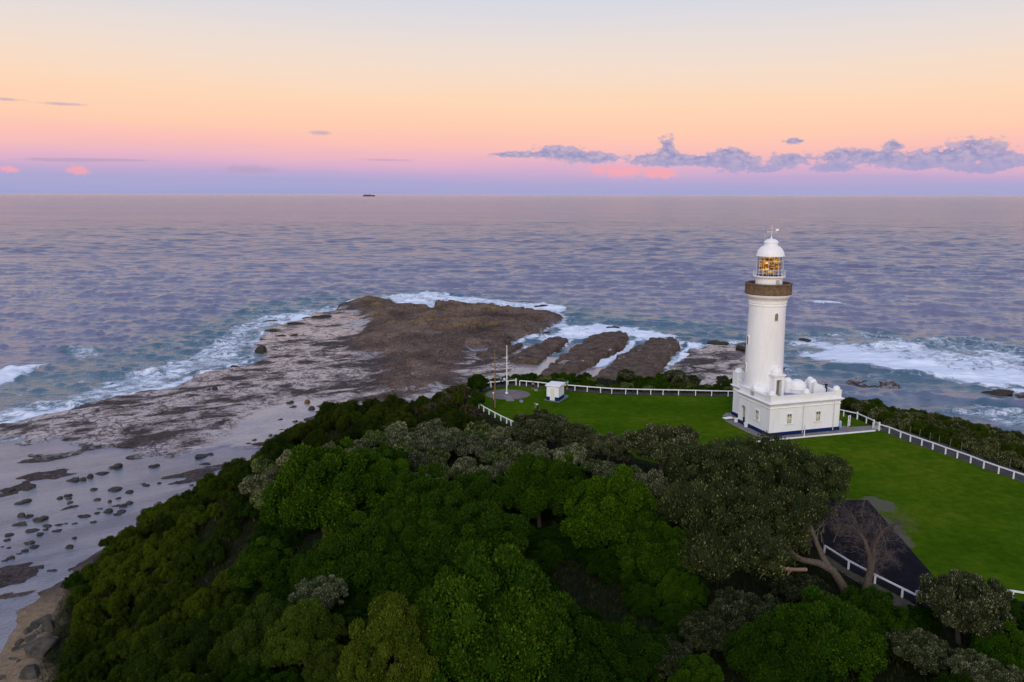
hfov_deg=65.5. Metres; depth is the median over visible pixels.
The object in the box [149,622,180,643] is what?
tea tree
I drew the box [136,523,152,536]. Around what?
tea tree
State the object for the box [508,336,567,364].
rock slab
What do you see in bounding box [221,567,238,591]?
tea tree
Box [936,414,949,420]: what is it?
coastal bush
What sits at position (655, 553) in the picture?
green tree
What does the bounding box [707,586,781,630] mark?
banksia tree
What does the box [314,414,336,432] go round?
tea tree
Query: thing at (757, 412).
window
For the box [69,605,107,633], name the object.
tea tree
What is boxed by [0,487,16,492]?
boulder
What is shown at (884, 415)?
coastal bush
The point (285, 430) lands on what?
tea tree
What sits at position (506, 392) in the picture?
flagpole
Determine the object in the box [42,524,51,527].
boulder
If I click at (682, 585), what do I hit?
green tree
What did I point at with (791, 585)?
banksia tree
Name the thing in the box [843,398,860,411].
coastal bush
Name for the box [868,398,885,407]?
coastal bush
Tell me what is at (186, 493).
tea tree
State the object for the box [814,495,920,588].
bare tree
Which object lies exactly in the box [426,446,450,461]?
banksia shrub
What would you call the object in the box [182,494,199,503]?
tea tree
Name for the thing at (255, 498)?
banksia shrub
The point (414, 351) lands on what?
ground
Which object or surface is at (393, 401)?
tea tree
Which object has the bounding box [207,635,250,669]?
tea tree
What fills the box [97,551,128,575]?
tea tree
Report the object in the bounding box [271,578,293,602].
understorey bush
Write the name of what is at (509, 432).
banksia shrub
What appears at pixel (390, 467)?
green tree
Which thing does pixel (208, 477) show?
tea tree
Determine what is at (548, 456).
banksia shrub
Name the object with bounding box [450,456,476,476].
banksia shrub
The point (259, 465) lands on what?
banksia shrub
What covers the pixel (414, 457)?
banksia shrub
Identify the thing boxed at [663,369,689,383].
coastal bush
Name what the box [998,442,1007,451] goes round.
coastal bush
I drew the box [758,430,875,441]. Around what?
white kerb
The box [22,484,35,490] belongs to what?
boulder
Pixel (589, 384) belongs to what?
bush
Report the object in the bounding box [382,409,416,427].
tea tree
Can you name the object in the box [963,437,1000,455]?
coastal bush
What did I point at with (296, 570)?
green tree
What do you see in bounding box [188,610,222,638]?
tea tree
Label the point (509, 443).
banksia shrub
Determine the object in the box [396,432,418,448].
banksia shrub
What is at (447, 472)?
banksia shrub
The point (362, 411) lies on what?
tea tree
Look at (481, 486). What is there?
green tree
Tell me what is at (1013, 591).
rail fence
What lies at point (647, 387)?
bush
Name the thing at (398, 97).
sky
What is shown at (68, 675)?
tea tree
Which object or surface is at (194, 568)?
tea tree
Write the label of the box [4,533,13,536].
boulder
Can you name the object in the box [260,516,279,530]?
understorey bush
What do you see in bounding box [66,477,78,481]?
boulder
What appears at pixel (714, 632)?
banksia tree
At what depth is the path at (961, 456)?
106.75 m
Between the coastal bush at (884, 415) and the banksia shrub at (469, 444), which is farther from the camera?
the coastal bush at (884, 415)
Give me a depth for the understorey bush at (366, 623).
63.78 m
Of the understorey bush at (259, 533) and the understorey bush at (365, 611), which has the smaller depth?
the understorey bush at (365, 611)
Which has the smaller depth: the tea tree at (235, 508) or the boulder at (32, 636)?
the boulder at (32, 636)
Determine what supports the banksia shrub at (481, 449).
on the ground at (414, 351)
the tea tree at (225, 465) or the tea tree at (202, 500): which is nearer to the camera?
the tea tree at (202, 500)
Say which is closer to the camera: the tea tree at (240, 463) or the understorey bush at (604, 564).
the understorey bush at (604, 564)
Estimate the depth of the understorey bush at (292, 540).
86.08 m
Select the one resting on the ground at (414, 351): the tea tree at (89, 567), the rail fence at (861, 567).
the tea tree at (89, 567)
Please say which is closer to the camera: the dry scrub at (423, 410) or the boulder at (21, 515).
the dry scrub at (423, 410)
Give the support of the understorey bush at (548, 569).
on the ground at (414, 351)
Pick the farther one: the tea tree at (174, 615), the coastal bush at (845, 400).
the coastal bush at (845, 400)
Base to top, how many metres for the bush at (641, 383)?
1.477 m
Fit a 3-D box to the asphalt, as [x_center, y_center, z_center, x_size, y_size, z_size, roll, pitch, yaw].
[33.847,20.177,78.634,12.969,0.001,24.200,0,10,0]
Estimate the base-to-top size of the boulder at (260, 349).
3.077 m
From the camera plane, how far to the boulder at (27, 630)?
101.73 m
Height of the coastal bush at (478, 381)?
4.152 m
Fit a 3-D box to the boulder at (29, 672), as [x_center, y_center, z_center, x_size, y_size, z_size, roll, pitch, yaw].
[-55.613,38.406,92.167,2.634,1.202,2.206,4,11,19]
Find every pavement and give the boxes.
[485,389,529,398]
[544,395,568,402]
[723,413,735,417]
[726,420,845,440]
[842,425,881,432]
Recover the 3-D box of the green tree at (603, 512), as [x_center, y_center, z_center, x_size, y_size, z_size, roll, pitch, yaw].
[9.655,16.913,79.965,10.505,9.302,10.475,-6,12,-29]
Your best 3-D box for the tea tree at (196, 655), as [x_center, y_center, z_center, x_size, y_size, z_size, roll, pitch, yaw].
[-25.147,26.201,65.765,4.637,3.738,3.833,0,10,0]
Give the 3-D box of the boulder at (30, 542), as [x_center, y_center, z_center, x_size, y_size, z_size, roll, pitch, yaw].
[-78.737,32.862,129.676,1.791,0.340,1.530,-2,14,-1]
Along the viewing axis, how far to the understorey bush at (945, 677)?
55.72 m
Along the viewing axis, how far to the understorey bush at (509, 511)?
87.97 m
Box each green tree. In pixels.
[226,536,296,588]
[259,436,395,537]
[287,547,358,595]
[305,510,406,591]
[361,447,414,510]
[369,461,466,522]
[369,554,442,620]
[374,442,412,468]
[380,510,435,561]
[406,540,577,681]
[412,490,531,573]
[444,469,512,513]
[495,451,583,527]
[517,603,618,681]
[559,464,668,552]
[597,615,676,681]
[616,516,696,582]
[620,558,641,581]
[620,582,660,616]
[656,568,709,605]
[667,652,723,681]
[721,614,827,681]
[757,584,888,681]
[837,585,917,659]
[969,619,1023,670]
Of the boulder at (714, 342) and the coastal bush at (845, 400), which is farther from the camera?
the boulder at (714, 342)
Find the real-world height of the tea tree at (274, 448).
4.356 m
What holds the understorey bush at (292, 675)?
on the ground at (414, 351)
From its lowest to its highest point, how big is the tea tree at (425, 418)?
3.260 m
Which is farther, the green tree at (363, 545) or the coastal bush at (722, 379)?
the coastal bush at (722, 379)
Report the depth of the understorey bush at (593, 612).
66.46 m
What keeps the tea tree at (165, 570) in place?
on the ground at (414, 351)
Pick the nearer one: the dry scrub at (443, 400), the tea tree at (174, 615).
the tea tree at (174, 615)
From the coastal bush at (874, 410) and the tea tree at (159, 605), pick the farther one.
the coastal bush at (874, 410)
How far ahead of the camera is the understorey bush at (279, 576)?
76.60 m
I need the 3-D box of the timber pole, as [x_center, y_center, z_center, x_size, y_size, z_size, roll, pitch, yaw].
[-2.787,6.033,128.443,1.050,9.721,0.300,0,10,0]
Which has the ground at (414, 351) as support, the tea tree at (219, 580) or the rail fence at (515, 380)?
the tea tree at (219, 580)
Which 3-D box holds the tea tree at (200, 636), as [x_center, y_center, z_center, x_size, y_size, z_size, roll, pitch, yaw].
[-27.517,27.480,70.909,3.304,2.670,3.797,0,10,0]
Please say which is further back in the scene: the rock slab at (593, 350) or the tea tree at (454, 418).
the rock slab at (593, 350)
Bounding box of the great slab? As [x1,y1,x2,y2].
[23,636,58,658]
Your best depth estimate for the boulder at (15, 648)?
98.42 m
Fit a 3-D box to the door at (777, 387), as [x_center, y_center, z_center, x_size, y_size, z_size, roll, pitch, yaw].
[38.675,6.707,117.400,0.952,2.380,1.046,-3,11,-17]
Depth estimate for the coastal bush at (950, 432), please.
113.76 m
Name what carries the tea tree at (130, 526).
on the ground at (414, 351)
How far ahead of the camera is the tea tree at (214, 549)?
97.13 m
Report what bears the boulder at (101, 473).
on the ground at (414, 351)
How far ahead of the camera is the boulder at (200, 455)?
172.17 m
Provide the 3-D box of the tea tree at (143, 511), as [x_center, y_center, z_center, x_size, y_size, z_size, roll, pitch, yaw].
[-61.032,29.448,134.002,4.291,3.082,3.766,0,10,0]
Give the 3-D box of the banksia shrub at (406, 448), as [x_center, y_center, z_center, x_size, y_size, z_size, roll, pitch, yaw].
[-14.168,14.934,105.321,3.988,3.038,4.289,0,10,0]
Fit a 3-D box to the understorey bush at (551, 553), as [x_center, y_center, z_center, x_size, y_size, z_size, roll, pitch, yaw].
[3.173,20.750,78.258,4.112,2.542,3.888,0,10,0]
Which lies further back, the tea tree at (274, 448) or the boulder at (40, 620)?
the tea tree at (274, 448)
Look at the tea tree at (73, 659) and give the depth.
87.56 m
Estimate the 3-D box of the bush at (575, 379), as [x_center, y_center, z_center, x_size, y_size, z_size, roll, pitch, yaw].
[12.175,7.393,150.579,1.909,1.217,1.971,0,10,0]
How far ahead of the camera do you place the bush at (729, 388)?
143.47 m
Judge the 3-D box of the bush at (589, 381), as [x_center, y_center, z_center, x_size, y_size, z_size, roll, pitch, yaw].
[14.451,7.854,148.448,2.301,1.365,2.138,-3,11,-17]
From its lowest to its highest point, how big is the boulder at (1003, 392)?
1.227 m
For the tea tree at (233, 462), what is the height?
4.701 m
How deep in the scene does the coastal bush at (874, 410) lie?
122.88 m
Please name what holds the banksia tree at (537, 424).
on the ground at (414, 351)
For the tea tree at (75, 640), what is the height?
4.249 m
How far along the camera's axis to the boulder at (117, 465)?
165.28 m
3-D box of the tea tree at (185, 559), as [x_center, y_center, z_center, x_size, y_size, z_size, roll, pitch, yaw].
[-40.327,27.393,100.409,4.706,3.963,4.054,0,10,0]
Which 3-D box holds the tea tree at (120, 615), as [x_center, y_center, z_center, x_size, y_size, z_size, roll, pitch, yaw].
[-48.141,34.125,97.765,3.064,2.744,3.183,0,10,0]
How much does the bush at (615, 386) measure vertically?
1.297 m
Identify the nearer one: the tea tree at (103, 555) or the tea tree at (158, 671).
the tea tree at (158, 671)
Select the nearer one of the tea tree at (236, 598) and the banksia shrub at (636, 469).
the tea tree at (236, 598)
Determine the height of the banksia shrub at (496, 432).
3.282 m
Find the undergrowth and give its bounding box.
[37,376,1021,681]
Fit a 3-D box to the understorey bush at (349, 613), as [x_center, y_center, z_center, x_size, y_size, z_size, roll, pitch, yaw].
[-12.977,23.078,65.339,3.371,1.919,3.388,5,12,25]
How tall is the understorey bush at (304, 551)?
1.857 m
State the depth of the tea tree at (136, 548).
114.35 m
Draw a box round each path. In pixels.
[483,383,732,395]
[503,395,513,400]
[825,555,914,606]
[881,426,1023,481]
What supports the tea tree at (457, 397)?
on the ground at (414, 351)
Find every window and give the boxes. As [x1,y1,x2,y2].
[753,408,759,421]
[774,313,778,320]
[785,413,792,424]
[814,410,821,421]
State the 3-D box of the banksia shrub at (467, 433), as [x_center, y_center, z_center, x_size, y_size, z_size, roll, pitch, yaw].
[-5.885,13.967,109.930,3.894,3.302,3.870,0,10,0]
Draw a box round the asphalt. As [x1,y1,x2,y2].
[803,500,932,606]
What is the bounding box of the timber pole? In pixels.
[492,354,495,407]
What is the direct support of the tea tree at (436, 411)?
on the ground at (414, 351)
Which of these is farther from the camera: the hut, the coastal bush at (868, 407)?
the hut
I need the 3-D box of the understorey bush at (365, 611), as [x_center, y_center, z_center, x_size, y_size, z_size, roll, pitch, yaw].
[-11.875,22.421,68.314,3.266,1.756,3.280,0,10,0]
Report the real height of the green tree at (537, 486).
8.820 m
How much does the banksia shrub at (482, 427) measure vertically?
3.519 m
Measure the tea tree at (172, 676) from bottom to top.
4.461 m
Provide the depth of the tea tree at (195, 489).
145.69 m
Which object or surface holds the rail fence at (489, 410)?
on the lawn at (969, 517)
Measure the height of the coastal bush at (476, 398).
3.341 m
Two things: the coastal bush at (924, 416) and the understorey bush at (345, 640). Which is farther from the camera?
the coastal bush at (924, 416)
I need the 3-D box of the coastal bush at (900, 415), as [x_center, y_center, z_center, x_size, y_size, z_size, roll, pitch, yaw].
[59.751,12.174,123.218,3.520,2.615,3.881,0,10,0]
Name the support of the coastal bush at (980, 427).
on the ground at (414, 351)
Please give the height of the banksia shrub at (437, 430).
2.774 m
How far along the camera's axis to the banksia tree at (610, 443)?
101.55 m
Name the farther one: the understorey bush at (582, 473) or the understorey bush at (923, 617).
the understorey bush at (582, 473)
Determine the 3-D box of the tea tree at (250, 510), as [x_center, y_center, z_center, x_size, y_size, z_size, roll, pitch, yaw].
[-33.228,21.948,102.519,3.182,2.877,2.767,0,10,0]
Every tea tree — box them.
[51,666,77,681]
[56,647,92,671]
[58,646,88,674]
[61,630,92,653]
[66,584,91,605]
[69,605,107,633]
[72,592,108,616]
[74,664,105,681]
[77,645,125,675]
[81,562,99,575]
[84,568,102,586]
[85,624,119,650]
[87,677,107,681]
[91,571,126,596]
[96,551,114,566]
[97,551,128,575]
[98,535,118,548]
[101,544,125,553]
[102,595,129,614]
[103,618,128,628]
[104,587,132,607]
[104,626,140,662]
[107,664,126,681]
[111,561,139,587]
[111,608,130,624]
[115,527,144,549]
[116,524,134,535]
[120,535,144,555]
[122,643,151,679]
[126,554,143,569]
[127,575,165,604]
[128,624,163,651]
[129,600,150,623]
[131,542,143,555]
[133,635,189,681]
[135,507,149,525]
[135,571,150,581]
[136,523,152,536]
[136,610,157,624]
[137,518,153,527]
[137,533,165,558]
[137,617,155,627]
[137,663,170,681]
[139,501,162,522]
[139,549,158,571]
[146,590,179,618]
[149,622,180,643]
[151,514,176,538]
[151,560,180,582]
[153,500,182,520]
[154,535,195,565]
[155,608,190,626]
[157,669,210,681]
[163,526,182,538]
[165,648,195,672]
[166,581,201,608]
[167,494,183,500]
[172,504,206,526]
[173,542,199,570]
[175,501,196,512]
[175,526,198,541]
[178,511,209,530]
[178,637,216,674]
[179,489,194,498]
[181,590,211,617]
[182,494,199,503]
[185,560,206,576]
[186,631,213,650]
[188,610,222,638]
[192,484,199,494]
[195,534,230,566]
[196,473,216,484]
[196,481,208,493]
[196,495,209,507]
[200,479,211,496]
[200,584,229,609]
[203,502,224,519]
[206,657,238,681]
[207,472,238,498]
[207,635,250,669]
[209,604,248,638]
[212,569,230,591]
[213,516,241,540]
[217,460,231,477]
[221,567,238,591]
[222,591,250,608]
[223,499,249,522]
[224,457,252,472]
[227,492,247,501]
[229,462,251,470]
[229,464,251,473]
[233,471,249,485]
[242,502,262,520]
[250,447,267,462]
[261,435,294,464]
[264,434,295,445]
[279,427,291,434]
[284,434,299,445]
[287,421,312,443]
[303,429,328,448]
[306,419,316,428]
[314,401,336,419]
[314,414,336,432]
[328,402,344,423]
[328,436,344,448]
[331,403,361,430]
[341,428,361,439]
[344,400,359,406]
[356,408,366,420]
[358,417,384,437]
[360,401,394,423]
[361,398,383,410]
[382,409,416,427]
[383,393,404,410]
[407,399,418,412]
[417,412,438,423]
[418,396,432,406]
[427,408,442,417]
[431,394,442,405]
[440,409,466,431]
[451,390,464,403]
[465,415,479,423]
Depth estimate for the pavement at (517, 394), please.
137.69 m
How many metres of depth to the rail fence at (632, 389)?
137.84 m
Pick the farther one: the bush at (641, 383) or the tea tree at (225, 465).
the bush at (641, 383)
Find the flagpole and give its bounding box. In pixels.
[505,345,507,393]
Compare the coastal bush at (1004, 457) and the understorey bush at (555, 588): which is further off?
the coastal bush at (1004, 457)
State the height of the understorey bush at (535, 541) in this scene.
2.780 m
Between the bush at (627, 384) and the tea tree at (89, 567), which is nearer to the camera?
the tea tree at (89, 567)
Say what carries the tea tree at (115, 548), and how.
on the ground at (414, 351)
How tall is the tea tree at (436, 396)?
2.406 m
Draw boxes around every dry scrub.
[414,401,433,415]
[431,394,456,407]
[441,382,480,398]
[460,404,484,416]
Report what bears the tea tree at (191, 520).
on the ground at (414, 351)
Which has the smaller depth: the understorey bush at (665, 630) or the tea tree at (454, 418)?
the understorey bush at (665, 630)
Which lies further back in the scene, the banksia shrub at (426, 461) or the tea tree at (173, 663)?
the banksia shrub at (426, 461)
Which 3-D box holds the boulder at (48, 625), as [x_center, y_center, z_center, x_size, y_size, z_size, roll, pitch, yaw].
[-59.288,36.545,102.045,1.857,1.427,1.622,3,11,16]
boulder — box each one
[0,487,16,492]
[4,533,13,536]
[12,521,26,525]
[12,644,24,651]
[14,498,31,504]
[14,638,23,645]
[17,512,24,517]
[19,664,39,679]
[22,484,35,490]
[23,627,33,634]
[24,540,34,544]
[24,634,35,639]
[25,514,33,518]
[25,528,39,531]
[29,623,39,628]
[30,614,51,624]
[32,515,48,521]
[33,629,44,634]
[41,619,54,631]
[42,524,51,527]
[65,544,73,548]
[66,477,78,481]
[77,514,90,517]
[95,471,108,474]
[103,508,112,513]
[108,486,122,491]
[109,463,122,468]
[148,464,159,467]
[195,454,207,457]
[252,442,263,445]
[254,345,266,353]
[287,322,304,324]
[304,416,314,420]
[312,314,331,318]
[707,340,722,344]
[735,345,745,351]
[799,338,810,341]
[981,389,1013,395]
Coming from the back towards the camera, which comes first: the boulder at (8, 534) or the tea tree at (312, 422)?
the boulder at (8, 534)
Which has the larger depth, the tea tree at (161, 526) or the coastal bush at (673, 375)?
the coastal bush at (673, 375)
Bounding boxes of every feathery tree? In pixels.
[221,591,295,666]
[260,597,348,670]
[301,641,356,681]
[336,591,443,681]
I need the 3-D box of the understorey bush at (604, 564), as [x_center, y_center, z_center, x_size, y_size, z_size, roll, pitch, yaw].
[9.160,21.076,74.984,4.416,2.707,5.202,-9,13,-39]
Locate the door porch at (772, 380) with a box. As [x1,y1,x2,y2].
[769,376,784,395]
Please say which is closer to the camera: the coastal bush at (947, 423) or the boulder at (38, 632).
the boulder at (38, 632)
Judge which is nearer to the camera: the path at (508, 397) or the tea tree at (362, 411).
the tea tree at (362, 411)
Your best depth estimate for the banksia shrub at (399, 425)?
112.90 m
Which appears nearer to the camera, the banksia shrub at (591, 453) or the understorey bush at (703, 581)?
the understorey bush at (703, 581)
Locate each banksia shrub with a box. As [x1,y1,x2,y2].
[238,473,273,494]
[249,491,265,508]
[250,456,274,474]
[267,466,279,478]
[275,449,296,465]
[323,441,335,447]
[345,439,370,451]
[359,430,386,446]
[385,421,408,432]
[385,427,405,439]
[385,434,411,446]
[393,442,416,452]
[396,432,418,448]
[407,451,428,472]
[408,427,420,432]
[414,429,441,452]
[414,456,448,470]
[416,418,448,432]
[421,434,459,451]
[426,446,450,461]
[431,429,444,432]
[440,427,462,435]
[440,465,453,479]
[449,434,482,456]
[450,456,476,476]
[458,431,481,437]
[464,420,492,434]
[469,465,498,479]
[474,441,497,465]
[477,433,491,443]
[483,446,520,465]
[485,426,506,437]
[486,435,521,449]
[494,457,516,474]
[502,427,511,437]
[505,426,519,435]
[523,439,549,456]
[535,452,550,458]
[550,447,564,456]
[553,442,587,463]
[580,458,607,475]
[582,446,597,460]
[591,460,615,475]
[603,464,642,480]
[633,472,646,481]
[639,469,669,496]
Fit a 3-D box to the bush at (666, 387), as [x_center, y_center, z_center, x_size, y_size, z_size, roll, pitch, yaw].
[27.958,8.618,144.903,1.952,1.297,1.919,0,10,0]
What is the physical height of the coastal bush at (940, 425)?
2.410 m
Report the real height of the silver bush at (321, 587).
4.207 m
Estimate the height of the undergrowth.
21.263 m
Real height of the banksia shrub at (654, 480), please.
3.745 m
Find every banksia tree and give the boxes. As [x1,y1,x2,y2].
[512,409,572,444]
[554,422,596,447]
[582,432,628,460]
[621,423,700,476]
[646,634,693,678]
[654,430,854,591]
[678,610,738,653]
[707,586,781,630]
[767,571,830,603]
[884,625,954,675]
[915,567,1017,644]
[944,647,1023,681]
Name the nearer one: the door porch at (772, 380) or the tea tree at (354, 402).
the door porch at (772, 380)
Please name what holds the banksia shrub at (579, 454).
on the ground at (414, 351)
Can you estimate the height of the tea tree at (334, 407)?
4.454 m
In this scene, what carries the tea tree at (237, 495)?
on the ground at (414, 351)
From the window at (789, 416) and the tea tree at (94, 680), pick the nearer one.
the tea tree at (94, 680)
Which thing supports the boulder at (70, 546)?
on the ground at (414, 351)
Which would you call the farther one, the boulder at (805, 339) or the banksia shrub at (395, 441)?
the boulder at (805, 339)
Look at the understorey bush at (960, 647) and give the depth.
60.34 m
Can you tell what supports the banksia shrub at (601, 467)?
on the ground at (414, 351)
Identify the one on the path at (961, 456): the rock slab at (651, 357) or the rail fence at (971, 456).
the rail fence at (971, 456)
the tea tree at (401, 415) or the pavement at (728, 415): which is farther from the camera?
the pavement at (728, 415)
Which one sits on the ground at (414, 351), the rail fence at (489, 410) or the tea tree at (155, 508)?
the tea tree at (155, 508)
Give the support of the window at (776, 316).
in the lighthouse
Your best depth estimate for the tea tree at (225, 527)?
101.06 m
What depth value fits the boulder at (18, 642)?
99.60 m
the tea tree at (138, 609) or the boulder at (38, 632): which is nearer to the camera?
the tea tree at (138, 609)
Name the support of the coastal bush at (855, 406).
on the ground at (414, 351)
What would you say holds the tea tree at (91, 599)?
on the ground at (414, 351)
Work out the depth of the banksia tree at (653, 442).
95.16 m
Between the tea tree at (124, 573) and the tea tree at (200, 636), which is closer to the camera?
the tea tree at (200, 636)
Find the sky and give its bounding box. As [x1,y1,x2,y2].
[0,0,1023,195]
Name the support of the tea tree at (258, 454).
on the ground at (414, 351)
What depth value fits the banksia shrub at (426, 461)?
100.34 m
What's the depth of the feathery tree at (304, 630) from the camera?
57.71 m
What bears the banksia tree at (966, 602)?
on the ground at (414, 351)
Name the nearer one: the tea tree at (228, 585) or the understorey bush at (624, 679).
the understorey bush at (624, 679)
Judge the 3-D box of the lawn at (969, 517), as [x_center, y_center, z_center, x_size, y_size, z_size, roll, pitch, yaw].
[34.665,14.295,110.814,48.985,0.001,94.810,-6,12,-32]
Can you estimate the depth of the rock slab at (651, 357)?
266.36 m
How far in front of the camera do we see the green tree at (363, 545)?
69.13 m
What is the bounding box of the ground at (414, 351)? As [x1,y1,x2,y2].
[0,295,1023,681]
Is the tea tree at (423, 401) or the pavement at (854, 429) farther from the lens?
the tea tree at (423, 401)
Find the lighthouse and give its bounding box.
[730,227,844,436]
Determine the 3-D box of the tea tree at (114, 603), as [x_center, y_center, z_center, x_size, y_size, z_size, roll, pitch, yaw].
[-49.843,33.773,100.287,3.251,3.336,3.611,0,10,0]
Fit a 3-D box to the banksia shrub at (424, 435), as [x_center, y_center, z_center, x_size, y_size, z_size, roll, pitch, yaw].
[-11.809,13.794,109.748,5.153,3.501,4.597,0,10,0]
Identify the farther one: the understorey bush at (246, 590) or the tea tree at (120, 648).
the tea tree at (120, 648)
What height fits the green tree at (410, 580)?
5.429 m
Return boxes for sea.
[0,194,1023,652]
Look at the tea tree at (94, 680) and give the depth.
77.65 m
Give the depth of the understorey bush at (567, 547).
79.17 m
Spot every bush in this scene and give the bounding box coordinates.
[60,571,88,588]
[224,661,274,681]
[230,577,262,596]
[246,528,270,544]
[250,586,272,602]
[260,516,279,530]
[265,530,281,539]
[265,667,305,681]
[269,530,304,552]
[269,559,294,586]
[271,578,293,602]
[280,599,298,615]
[284,526,310,538]
[287,574,348,610]
[295,546,310,559]
[306,525,322,531]
[328,584,371,616]
[337,614,357,647]
[342,609,367,626]
[358,616,373,631]
[360,593,371,613]
[466,374,488,390]
[467,390,484,406]
[504,506,527,516]
[510,373,519,377]
[511,534,543,559]
[518,377,529,383]
[526,372,536,377]
[528,539,564,565]
[530,527,552,541]
[530,557,555,575]
[538,376,551,380]
[544,521,567,540]
[545,575,560,589]
[549,585,576,603]
[550,533,579,558]
[554,508,571,521]
[557,372,567,377]
[564,375,573,381]
[571,377,580,381]
[572,464,586,479]
[574,545,604,567]
[578,605,600,621]
[582,372,591,376]
[585,379,594,384]
[585,383,596,389]
[585,548,625,583]
[610,677,638,681]
[612,384,619,389]
[616,376,624,381]
[617,368,636,380]
[620,382,632,386]
[621,568,660,595]
[636,380,646,386]
[642,385,652,391]
[648,625,680,643]
[651,384,662,390]
[652,372,667,383]
[652,596,706,634]
[661,381,672,387]
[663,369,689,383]
[663,385,670,391]
[664,517,698,531]
[683,571,707,590]
[685,382,696,386]
[687,375,700,385]
[712,386,724,392]
[716,375,730,383]
[721,382,731,387]
[724,386,733,390]
[842,397,853,404]
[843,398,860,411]
[850,402,866,412]
[861,403,882,417]
[867,406,887,421]
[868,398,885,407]
[877,411,895,424]
[881,418,900,427]
[886,405,901,412]
[894,412,911,418]
[895,418,917,433]
[904,419,928,433]
[906,408,918,411]
[906,603,942,633]
[907,411,922,416]
[913,416,926,419]
[916,414,929,417]
[918,424,940,437]
[923,417,943,423]
[926,413,939,418]
[927,431,949,444]
[929,422,946,428]
[931,671,972,681]
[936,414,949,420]
[939,419,957,429]
[941,645,966,672]
[943,436,957,444]
[945,428,961,436]
[948,422,970,431]
[949,438,964,449]
[953,433,971,441]
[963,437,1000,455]
[966,423,988,432]
[969,431,993,438]
[981,449,1001,460]
[983,424,1002,430]
[988,430,1015,442]
[993,450,1023,469]
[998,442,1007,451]
[998,595,1023,623]
[1002,435,1023,444]
[1005,442,1023,454]
[1010,430,1021,436]
[1011,460,1023,468]
[1016,620,1023,631]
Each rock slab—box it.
[477,343,523,358]
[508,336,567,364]
[540,331,628,375]
[595,337,680,379]
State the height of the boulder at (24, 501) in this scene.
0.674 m
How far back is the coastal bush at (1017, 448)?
104.52 m
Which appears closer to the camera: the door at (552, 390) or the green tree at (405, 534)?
the green tree at (405, 534)
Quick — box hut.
[545,381,565,400]
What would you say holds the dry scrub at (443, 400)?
on the ground at (414, 351)
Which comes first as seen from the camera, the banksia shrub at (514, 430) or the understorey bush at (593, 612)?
the understorey bush at (593, 612)
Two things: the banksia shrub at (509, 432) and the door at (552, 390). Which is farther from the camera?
the door at (552, 390)
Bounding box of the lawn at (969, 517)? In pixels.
[477,385,1023,601]
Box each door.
[550,388,554,400]
[776,380,778,394]
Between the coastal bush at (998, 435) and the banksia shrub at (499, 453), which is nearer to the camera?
the banksia shrub at (499, 453)
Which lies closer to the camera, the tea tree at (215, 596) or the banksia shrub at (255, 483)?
the tea tree at (215, 596)
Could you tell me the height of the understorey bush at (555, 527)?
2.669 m
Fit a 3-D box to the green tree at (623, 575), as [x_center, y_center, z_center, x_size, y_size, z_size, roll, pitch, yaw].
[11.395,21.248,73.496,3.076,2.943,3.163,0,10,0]
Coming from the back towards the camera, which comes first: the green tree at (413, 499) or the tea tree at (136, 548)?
the tea tree at (136, 548)
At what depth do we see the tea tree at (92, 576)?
110.07 m
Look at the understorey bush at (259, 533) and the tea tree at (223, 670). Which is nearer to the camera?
the tea tree at (223, 670)
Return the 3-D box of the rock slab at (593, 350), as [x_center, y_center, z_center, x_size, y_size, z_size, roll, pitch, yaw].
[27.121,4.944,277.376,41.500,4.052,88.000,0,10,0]
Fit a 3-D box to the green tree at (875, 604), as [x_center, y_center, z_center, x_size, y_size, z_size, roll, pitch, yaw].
[28.987,22.075,63.257,7.014,5.003,6.664,0,10,0]
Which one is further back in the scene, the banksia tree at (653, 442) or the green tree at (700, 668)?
the banksia tree at (653, 442)
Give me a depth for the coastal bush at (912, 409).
127.37 m
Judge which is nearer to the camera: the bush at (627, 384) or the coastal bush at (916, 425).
the coastal bush at (916, 425)
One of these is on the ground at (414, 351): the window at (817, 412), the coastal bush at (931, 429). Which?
the coastal bush at (931, 429)
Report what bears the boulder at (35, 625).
on the ground at (414, 351)
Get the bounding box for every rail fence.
[468,395,515,426]
[489,379,516,386]
[519,380,732,395]
[823,545,915,597]
[840,409,874,426]
[878,422,1023,478]
[1007,589,1023,596]
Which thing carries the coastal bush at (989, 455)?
on the ground at (414, 351)
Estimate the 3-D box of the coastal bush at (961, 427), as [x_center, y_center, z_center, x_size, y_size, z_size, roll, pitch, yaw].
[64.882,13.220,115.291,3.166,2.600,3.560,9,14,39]
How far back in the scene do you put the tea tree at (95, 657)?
86.27 m
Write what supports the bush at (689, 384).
on the ground at (414, 351)
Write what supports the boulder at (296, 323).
on the ground at (414, 351)
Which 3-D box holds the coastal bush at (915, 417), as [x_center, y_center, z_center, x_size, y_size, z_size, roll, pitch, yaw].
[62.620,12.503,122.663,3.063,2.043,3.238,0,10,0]
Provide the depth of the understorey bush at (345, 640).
62.61 m
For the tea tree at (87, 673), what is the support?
on the ground at (414, 351)
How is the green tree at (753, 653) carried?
on the ground at (414, 351)
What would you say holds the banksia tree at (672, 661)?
on the ground at (414, 351)
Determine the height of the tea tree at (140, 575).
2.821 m
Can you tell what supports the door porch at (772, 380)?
in the lighthouse
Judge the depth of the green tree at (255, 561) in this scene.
77.36 m
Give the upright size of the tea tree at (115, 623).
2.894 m
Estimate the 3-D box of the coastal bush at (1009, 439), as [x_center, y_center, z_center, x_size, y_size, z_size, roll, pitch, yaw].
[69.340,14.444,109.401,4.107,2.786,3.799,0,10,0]
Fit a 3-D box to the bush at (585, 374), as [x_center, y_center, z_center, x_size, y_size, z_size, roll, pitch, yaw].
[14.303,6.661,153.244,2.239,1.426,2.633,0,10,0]
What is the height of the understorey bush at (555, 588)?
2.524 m
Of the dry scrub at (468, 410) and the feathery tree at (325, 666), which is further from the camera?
the dry scrub at (468, 410)
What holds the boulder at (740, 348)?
on the ground at (414, 351)

